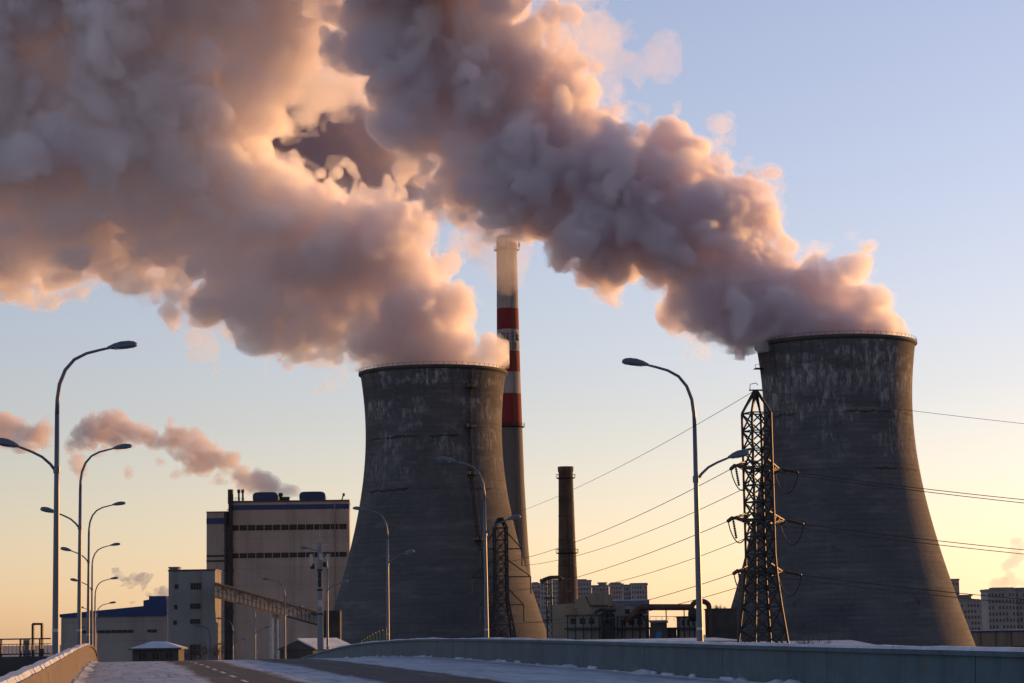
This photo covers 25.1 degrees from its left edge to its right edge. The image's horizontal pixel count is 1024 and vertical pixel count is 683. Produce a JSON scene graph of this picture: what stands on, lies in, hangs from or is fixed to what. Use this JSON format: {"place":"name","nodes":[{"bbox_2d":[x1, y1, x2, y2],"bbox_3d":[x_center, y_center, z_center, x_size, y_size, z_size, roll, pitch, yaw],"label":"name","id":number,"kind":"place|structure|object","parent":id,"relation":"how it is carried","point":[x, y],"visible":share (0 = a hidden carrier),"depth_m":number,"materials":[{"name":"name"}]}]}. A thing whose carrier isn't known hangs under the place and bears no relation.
{"place":"outdoors","nodes":[
{"label":"outdoors","id":0,"kind":"place"},
{"bbox_2d":[2,635,705,656],"bbox_3d":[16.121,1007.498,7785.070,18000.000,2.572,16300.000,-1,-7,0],"label":"ground","id":1,"kind":"structure","parent":0,"point":[6,649],"depth_m":4366.49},
{"bbox_2d":[0,656,48,676],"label":"wall","id":2,"kind":"structure","parent":1,"relation":"on","point":[10,664],"depth_m":123.86,"materials":[{"name":"concrete"}]},
{"bbox_2d":[0,638,50,656],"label":"railing","id":3,"kind":"object","parent":2,"relation":"on","point":[20,644],"visible":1,"depth_m":124.14,"materials":[{"name":"metal"}]},
{"bbox_2d":[23,639,31,656],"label":"control cabinet","id":4,"kind":"object","parent":2,"relation":"on","point":[27,642],"visible":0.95,"depth_m":125.29,"materials":[{"name":"metal"}]},
{"bbox_2d":[31,623,43,656],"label":"gate frame","id":5,"kind":"object","parent":2,"relation":"on","point":[41,634],"visible":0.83,"depth_m":126.98,"materials":[{"name":"metal"}]},
{"bbox_2d":[59,596,168,661],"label":"factory hall","id":6,"kind":"structure","parent":1,"relation":"on","point":[120,631],"depth_m":451.63,"materials":[{"name":"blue metal"}]},
{"bbox_2d":[128,641,187,661],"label":"gatehouse","id":7,"kind":"object","parent":1,"relation":"on","point":[159,651],"visible":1,"depth_m":327.08,"materials":[{"name":"grey concrete"}]},
{"bbox_2d":[138,652,145,659],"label":"window","id":8,"kind":"structure","parent":7,"relation":"in","point":[142,655],"depth_m":327.01,"materials":[{"name":"black glass"}]},
{"bbox_2d":[152,652,159,659],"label":"window","id":9,"kind":"structure","parent":7,"relation":"in","point":[155,655],"depth_m":327.01,"materials":[{"name":"black glass"}]},
{"bbox_2d":[165,652,172,659],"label":"window","id":10,"kind":"structure","parent":7,"relation":"in","point":[168,655],"depth_m":327.01,"materials":[{"name":"black glass"}]},
{"bbox_2d":[168,567,221,660],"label":"transfer tower","id":11,"kind":"structure","parent":1,"relation":"on","point":[192,601],"depth_m":427.33,"materials":[{"name":"grey concrete"}]},
{"bbox_2d":[190,619,199,623],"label":"window","id":12,"kind":"structure","parent":11,"relation":"in","point":[192,621],"depth_m":426.92,"materials":[{"name":"black glass"}]},
{"bbox_2d":[190,644,199,654],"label":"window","id":13,"kind":"structure","parent":11,"relation":"in","point":[191,646],"depth_m":426.30,"materials":[{"name":"black glass"}]},
{"bbox_2d":[190,583,200,589],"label":"window","id":14,"kind":"structure","parent":11,"relation":"in","point":[192,585],"depth_m":427.76,"materials":[{"name":"black glass"}]},
{"bbox_2d":[190,603,200,608],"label":"window","id":15,"kind":"structure","parent":11,"relation":"in","point":[193,605],"depth_m":427.23,"materials":[{"name":"black glass"}]},
{"bbox_2d":[195,625,221,659],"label":"street lamp","id":16,"kind":"object","parent":1,"relation":"on","point":[210,648],"visible":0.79,"depth_m":426.50,"materials":[{"name":"metal"}]},
{"bbox_2d":[206,489,349,659],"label":"boiler house","id":17,"kind":"structure","parent":1,"relation":"on","point":[255,541],"depth_m":798.32,"materials":[{"name":"concrete"}]},
{"bbox_2d":[233,525,238,530],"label":"window","id":18,"kind":"structure","parent":17,"relation":"in","point":[236,527],"depth_m":798.57,"materials":[{"name":"black glass"}]},
{"bbox_2d":[239,525,246,530],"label":"window","id":19,"kind":"structure","parent":17,"relation":"in","point":[241,527],"depth_m":798.76,"materials":[{"name":"black glass"}]},
{"bbox_2d":[239,553,246,557],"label":"window","id":20,"kind":"structure","parent":17,"relation":"in","point":[241,555],"depth_m":797.40,"materials":[{"name":"black glass"}]},
{"bbox_2d":[248,525,254,530],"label":"window","id":21,"kind":"structure","parent":17,"relation":"in","point":[250,527],"depth_m":798.86,"materials":[{"name":"black glass"}]},
{"bbox_2d":[248,553,254,557],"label":"window","id":22,"kind":"structure","parent":17,"relation":"in","point":[250,555],"depth_m":797.59,"materials":[{"name":"black glass"}]},
{"bbox_2d":[256,525,263,529],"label":"window","id":23,"kind":"structure","parent":17,"relation":"in","point":[258,527],"depth_m":798.96,"materials":[{"name":"black glass"}]},
{"bbox_2d":[256,553,263,557],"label":"window","id":24,"kind":"structure","parent":17,"relation":"in","point":[258,555],"depth_m":797.79,"materials":[{"name":"black glass"}]},
{"bbox_2d":[264,525,271,529],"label":"window","id":25,"kind":"structure","parent":17,"relation":"in","point":[266,527],"depth_m":799.15,"materials":[{"name":"black glass"}]},
{"bbox_2d":[264,553,271,557],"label":"window","id":26,"kind":"structure","parent":17,"relation":"in","point":[266,555],"depth_m":797.98,"materials":[{"name":"black glass"}]},
{"bbox_2d":[273,525,279,529],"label":"window","id":27,"kind":"structure","parent":17,"relation":"in","point":[275,527],"depth_m":799.35,"materials":[{"name":"black glass"}]},
{"bbox_2d":[273,553,279,557],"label":"window","id":28,"kind":"structure","parent":17,"relation":"in","point":[275,555],"depth_m":798.18,"materials":[{"name":"black glass"}]},
{"bbox_2d":[281,524,288,529],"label":"window","id":29,"kind":"structure","parent":17,"relation":"in","point":[283,527],"depth_m":799.54,"materials":[{"name":"black glass"}]},
{"bbox_2d":[281,552,288,557],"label":"window","id":30,"kind":"structure","parent":17,"relation":"in","point":[283,555],"depth_m":798.37,"materials":[{"name":"black glass"}]},
{"bbox_2d":[289,524,296,529],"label":"window","id":31,"kind":"structure","parent":17,"relation":"in","point":[291,526],"depth_m":799.74,"materials":[{"name":"black glass"}]},
{"bbox_2d":[289,552,296,556],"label":"window","id":32,"kind":"structure","parent":17,"relation":"in","point":[291,554],"depth_m":798.57,"materials":[{"name":"black glass"}]},
{"bbox_2d":[298,524,304,529],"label":"window","id":33,"kind":"structure","parent":17,"relation":"in","point":[300,526],"depth_m":799.93,"materials":[{"name":"black glass"}]},
{"bbox_2d":[298,552,304,556],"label":"window","id":34,"kind":"structure","parent":17,"relation":"in","point":[300,554],"depth_m":798.76,"materials":[{"name":"black glass"}]},
{"bbox_2d":[306,524,313,529],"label":"window","id":35,"kind":"structure","parent":17,"relation":"in","point":[308,526],"depth_m":800.13,"materials":[{"name":"black glass"}]},
{"bbox_2d":[314,524,321,529],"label":"window","id":36,"kind":"structure","parent":17,"relation":"in","point":[316,526],"depth_m":800.13,"materials":[{"name":"black glass"}]},
{"bbox_2d":[322,524,329,529],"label":"window","id":37,"kind":"structure","parent":17,"relation":"in","point":[324,526],"depth_m":800.33,"materials":[{"name":"black glass"}]},
{"bbox_2d":[331,552,338,556],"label":"window","id":38,"kind":"structure","parent":17,"relation":"in","point":[333,554],"depth_m":799.35,"materials":[{"name":"black glass"}]},
{"bbox_2d":[339,524,346,528],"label":"window","id":39,"kind":"structure","parent":17,"relation":"in","point":[341,526],"depth_m":800.72,"materials":[{"name":"black glass"}]},
{"bbox_2d":[339,552,346,556],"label":"window","id":40,"kind":"structure","parent":17,"relation":"in","point":[341,554],"depth_m":799.54,"materials":[{"name":"black glass"}]},
{"bbox_2d":[214,582,341,658],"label":"conveyor bridge","id":41,"kind":"structure","parent":1,"relation":"on","point":[272,606],"depth_m":433.23,"materials":[{"name":"metal"}]},
{"bbox_2d":[277,638,349,658],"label":"shed","id":42,"kind":"structure","parent":1,"relation":"on","point":[299,648],"depth_m":299.03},
{"bbox_2d":[309,543,329,657],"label":"telecom pole","id":43,"kind":"object","parent":1,"relation":"on","point":[320,614],"visible":0.95,"depth_m":238.35,"materials":[{"name":"metal"}]},
{"bbox_2d":[333,361,548,643],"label":"cooling tower","id":44,"kind":"structure","parent":1,"relation":"on","point":[418,496],"depth_m":625.86,"materials":[{"name":"concrete"}]},
{"bbox_2d":[471,517,531,637],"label":"lattice pylon","id":45,"kind":"object","parent":1,"relation":"on","point":[506,576],"visible":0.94,"depth_m":541.97,"materials":[{"name":"metal"}]},
{"bbox_2d":[494,234,531,586],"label":"chimney","id":46,"kind":"object","parent":1,"relation":"on","point":[508,343],"visible":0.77,"depth_m":901.61,"materials":[{"name":"paint"}]},
{"bbox_2d":[531,582,540,613],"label":"apartment block","id":47,"kind":"structure","parent":1,"relation":"on","point":[536,589],"depth_m":1491.26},
{"bbox_2d":[540,579,557,638],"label":"apartment block","id":48,"kind":"structure","parent":1,"relation":"on","point":[543,600],"depth_m":1460.96,"materials":[{"name":"concrete"}]},
{"bbox_2d":[540,575,563,638],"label":"pipe mast","id":49,"kind":"object","parent":1,"relation":"on","point":[551,597],"visible":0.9,"depth_m":596.19,"materials":[{"name":"metal"}]},
{"bbox_2d":[556,466,578,614],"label":"chimney","id":50,"kind":"object","parent":1,"relation":"on","point":[567,568],"visible":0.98,"depth_m":696.00,"materials":[{"name":"brick"}]},
{"bbox_2d":[564,614,599,639],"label":"plant block","id":51,"kind":"structure","parent":1,"relation":"on","point":[576,629],"depth_m":555.62,"materials":[{"name":"concrete"}]},
{"bbox_2d":[577,579,591,598],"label":"apartment block","id":52,"kind":"structure","parent":1,"relation":"on","point":[583,584],"depth_m":1471.81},
{"bbox_2d":[591,582,608,638],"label":"apartment block","id":53,"kind":"structure","parent":1,"relation":"on","point":[603,588],"depth_m":1511.35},
{"bbox_2d":[594,608,615,638],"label":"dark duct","id":54,"kind":"object","parent":1,"relation":"on","point":[607,628],"visible":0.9,"depth_m":551.39,"materials":[{"name":"metal"}]},
{"bbox_2d":[609,582,623,599],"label":"apartment block","id":55,"kind":"structure","parent":1,"relation":"on","point":[615,590],"depth_m":1491.38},
{"bbox_2d":[622,584,630,599],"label":"apartment block","id":56,"kind":"structure","parent":1,"relation":"on","point":[626,591],"depth_m":1441.55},
{"bbox_2d":[610,599,648,615],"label":"workshop","id":57,"kind":"structure","parent":1,"relation":"on","point":[629,608],"depth_m":605.91,"materials":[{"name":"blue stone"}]},
{"bbox_2d":[615,615,649,638],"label":"plant block","id":58,"kind":"structure","parent":1,"relation":"on","point":[631,631],"depth_m":555.57,"materials":[{"name":"concrete"}]},
{"bbox_2d":[630,583,647,599],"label":"apartment block","id":59,"kind":"structure","parent":1,"relation":"on","point":[638,590],"depth_m":1431.56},
{"bbox_2d":[649,620,667,638],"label":"hut","id":60,"kind":"object","parent":1,"relation":"on","point":[658,628],"visible":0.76,"depth_m":540.71,"materials":[{"name":"metal"}]},
{"bbox_2d":[650,627,676,638],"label":"plant block","id":61,"kind":"structure","parent":1,"relation":"on","point":[671,632],"depth_m":555.43,"materials":[{"name":"concrete"}]},
{"bbox_2d":[591,638,741,641],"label":"snow","id":62,"kind":"structure","parent":1,"relation":"on","point":[706,639],"depth_m":432.09,"materials":[{"name":"snow"}]},
{"bbox_2d":[626,599,711,641],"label":"overhead pipe","id":63,"kind":"object","parent":1,"relation":"on","point":[691,609],"visible":0.85,"depth_m":547.77,"materials":[{"name":"metal"}]},
{"bbox_2d":[676,617,696,637],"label":"plant block","id":64,"kind":"structure","parent":1,"relation":"on","point":[690,630],"depth_m":555.56,"materials":[{"name":"concrete"}]},
{"bbox_2d":[704,608,736,638],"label":"depot","id":65,"kind":"structure","parent":1,"relation":"on","point":[724,622],"depth_m":555.78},
{"bbox_2d":[727,383,803,642],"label":"lattice pylon","id":66,"kind":"object","parent":1,"relation":"on","point":[755,395],"visible":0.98,"depth_m":279.10,"materials":[{"name":"metal"}]},
{"bbox_2d":[472,521,726,594],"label":"power line","id":67,"kind":"object","parent":66,"relation":"attached to","point":[611,566],"visible":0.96,"depth_m":348.58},
{"bbox_2d":[479,574,731,623],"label":"power line","id":68,"kind":"object","parent":66,"relation":"attached to","point":[606,610],"visible":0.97,"depth_m":365.71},
{"bbox_2d":[487,470,728,565],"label":"power line","id":69,"kind":"object","parent":66,"relation":"attached to","point":[622,522],"visible":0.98,"depth_m":346.74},
{"bbox_2d":[501,392,751,517],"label":"earth wire","id":70,"kind":"object","parent":66,"relation":"attached to","point":[644,453],"visible":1,"depth_m":354.42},
{"bbox_2d":[522,475,769,565],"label":"power line","id":71,"kind":"object","parent":66,"relation":"attached to","point":[648,531],"visible":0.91,"depth_m":368.62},
{"bbox_2d":[531,524,778,593],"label":"power line","id":72,"kind":"object","parent":66,"relation":"attached to","point":[647,573],"visible":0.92,"depth_m":379.56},
{"bbox_2d":[534,575,775,622],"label":"power line","id":73,"kind":"object","parent":66,"relation":"attached to","point":[651,610],"visible":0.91,"depth_m":371.45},
{"bbox_2d":[750,521,1021,553],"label":"power line","id":74,"kind":"object","parent":66,"relation":"attached to","point":[884,538],"visible":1,"depth_m":287.97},
{"bbox_2d":[754,469,1021,502],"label":"power line","id":75,"kind":"object","parent":66,"relation":"attached to","point":[885,486],"visible":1,"depth_m":289.48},
{"bbox_2d":[756,574,1022,603],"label":"power line","id":76,"kind":"object","parent":66,"relation":"attached to","point":[889,590],"visible":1,"depth_m":287.78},
{"bbox_2d":[764,391,1023,423],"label":"earth wire","id":77,"kind":"object","parent":66,"relation":"attached to","point":[892,408],"visible":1,"depth_m":291.27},
{"bbox_2d":[801,473,1023,499],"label":"power line","id":78,"kind":"object","parent":66,"relation":"attached to","point":[910,487],"visible":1,"depth_m":290.97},
{"bbox_2d":[802,575,1023,599],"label":"power line","id":79,"kind":"object","parent":66,"relation":"attached to","point":[913,588],"visible":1,"depth_m":289.37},
{"bbox_2d":[804,524,1023,549],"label":"power line","id":80,"kind":"object","parent":66,"relation":"attached to","point":[912,537],"visible":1,"depth_m":290.57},
{"bbox_2d":[759,640,874,644],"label":"snow","id":81,"kind":"structure","parent":1,"relation":"on","point":[848,642],"depth_m":409.67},
{"bbox_2d":[731,331,975,646],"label":"cooling tower","id":82,"kind":"structure","parent":1,"relation":"on","point":[845,441],"depth_m":574.19,"materials":[{"name":"concrete"}]},
{"bbox_2d":[951,579,959,599],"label":"apartment block","id":83,"kind":"structure","parent":1,"relation":"on","point":[955,582],"depth_m":1242.70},
{"bbox_2d":[957,595,981,629],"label":"apartment block","id":84,"kind":"structure","parent":1,"relation":"on","point":[971,609],"depth_m":1191.28,"materials":[{"name":"concrete"}]},
{"bbox_2d":[970,629,1023,646],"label":"factory hall","id":85,"kind":"structure","parent":1,"relation":"on","point":[998,638],"depth_m":684.70,"materials":[{"name":"grey metal"}]},
{"bbox_2d":[980,587,1016,629],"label":"apartment block","id":86,"kind":"structure","parent":1,"relation":"on","point":[999,615],"depth_m":1092.36,"materials":[{"name":"concrete"}]},
{"bbox_2d":[1013,587,1023,628],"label":"apartment block","id":87,"kind":"structure","parent":1,"relation":"on","point":[1019,593],"depth_m":1097.11,"materials":[{"name":"concrete"}]},
{"bbox_2d":[84,657,728,682],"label":"road","id":88,"kind":"structure","parent":0,"point":[380,670],"depth_m":102.64,"materials":[{"name":"asphalt"}]},
{"bbox_2d":[0,643,98,682],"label":"parapet wall","id":89,"kind":"structure","parent":88,"relation":"on","point":[66,665],"depth_m":67.70,"materials":[{"name":"beige concrete"}]},
{"bbox_2d":[0,341,136,654],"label":"street lamp","id":90,"kind":"object","parent":88,"relation":"on","point":[5,442],"visible":0.91,"depth_m":79.92,"materials":[{"name":"metal"}]},
{"bbox_2d":[71,661,97,682],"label":"snow","id":91,"kind":"structure","parent":88,"relation":"on","point":[83,673],"depth_m":111.05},
{"bbox_2d":[40,444,131,644],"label":"street lamp","id":92,"kind":"object","parent":88,"relation":"on","point":[79,526],"visible":0.77,"depth_m":124.62,"materials":[{"name":"metal"}]},
{"bbox_2d":[60,501,125,643],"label":"street lamp","id":93,"kind":"object","parent":88,"relation":"on","point":[88,586],"visible":0.76,"depth_m":175.20,"materials":[{"name":"metal"}]},
{"bbox_2d":[70,543,119,645],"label":"street lamp","id":94,"kind":"object","parent":88,"relation":"on","point":[91,587],"visible":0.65,"depth_m":226.70,"materials":[{"name":"metal"}]},
{"bbox_2d":[81,601,115,650],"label":"street lamp","id":95,"kind":"object","parent":88,"relation":"on","point":[112,602],"visible":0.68,"depth_m":327.63,"materials":[{"name":"metal"}]},
{"bbox_2d":[81,577,117,648],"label":"street lamp","id":96,"kind":"object","parent":88,"relation":"on","point":[94,613],"visible":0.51,"depth_m":278.11,"materials":[{"name":"metal"}]},
{"bbox_2d":[184,643,207,660],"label":"bare bush","id":97,"kind":"object","parent":88,"relation":"on","point":[189,656],"visible":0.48,"depth_m":394.37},
{"bbox_2d":[185,642,227,659],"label":"bare bush","id":98,"kind":"object","parent":88,"relation":"on","point":[214,653],"visible":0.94,"depth_m":395.28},
{"bbox_2d":[199,664,247,681],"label":"road marking","id":99,"kind":"object","parent":88,"relation":"on","point":[229,675],"visible":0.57,"depth_m":100.27,"materials":[{"name":"white paint"}]},
{"bbox_2d":[216,617,245,659],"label":"street lamp","id":100,"kind":"object","parent":88,"relation":"on","point":[233,643],"visible":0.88,"depth_m":381.87,"materials":[{"name":"metal"}]},
{"bbox_2d":[236,602,269,658],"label":"street lamp","id":101,"kind":"object","parent":88,"relation":"on","point":[255,629],"visible":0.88,"depth_m":332.41,"materials":[{"name":"metal"}]},
{"bbox_2d":[262,578,301,658],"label":"street lamp","id":102,"kind":"object","parent":88,"relation":"on","point":[299,606],"visible":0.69,"depth_m":282.07,"materials":[{"name":"metal"}]},
{"bbox_2d":[300,546,347,649],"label":"street lamp","id":103,"kind":"object","parent":88,"relation":"on","point":[327,616],"visible":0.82,"depth_m":233.51,"materials":[{"name":"metal"}]},
{"bbox_2d":[353,506,413,639],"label":"street lamp","id":104,"kind":"object","parent":88,"relation":"on","point":[387,564],"visible":0.78,"depth_m":182.23,"materials":[{"name":"metal"}]},
{"bbox_2d":[437,457,520,637],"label":"street lamp","id":105,"kind":"object","parent":88,"relation":"on","point":[485,532],"visible":0.84,"depth_m":134.53,"materials":[{"name":"metal"}]},
{"bbox_2d":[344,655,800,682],"bbox_3d":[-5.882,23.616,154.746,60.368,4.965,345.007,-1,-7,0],"label":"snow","id":106,"kind":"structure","parent":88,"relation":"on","point":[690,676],"depth_m":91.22,"materials":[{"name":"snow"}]},
{"bbox_2d":[300,637,1023,682],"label":"parapet wall","id":107,"kind":"structure","parent":88,"relation":"on","point":[801,663],"depth_m":76.91,"materials":[{"name":"teal paint"}]},
{"bbox_2d":[359,628,386,642],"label":"fence","id":108,"kind":"object","parent":107,"relation":"on","point":[380,636],"visible":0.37,"depth_m":195.42,"materials":[{"name":"metal"}]},
{"bbox_2d":[622,358,749,640],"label":"street lamp","id":109,"kind":"object","parent":88,"relation":"on","point":[696,477],"visible":0.92,"depth_m":85.92,"materials":[{"name":"metal"}]},
{"bbox_2d":[0,0,1023,645],"label":"sky","id":110,"kind":"structure","parent":0,"point":[277,202],"materials":[{"name":"blue"}]},
{"bbox_2d":[552,593,624,638],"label":"building","id":111,"kind":"structure","parent":0,"point":[589,603],"depth_m":584.34,"materials":[{"name":"concrete"}]},
{"bbox_2d":[621,611,647,638],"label":"dark truss","id":112,"kind":"object","parent":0,"point":[638,615],"visible":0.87,"depth_m":551.47,"materials":[{"name":"metal"}]},
{"bbox_2d":[795,631,834,643],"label":"bare bush","id":113,"kind":"object","parent":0,"point":[808,642],"visible":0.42,"depth_m":397.96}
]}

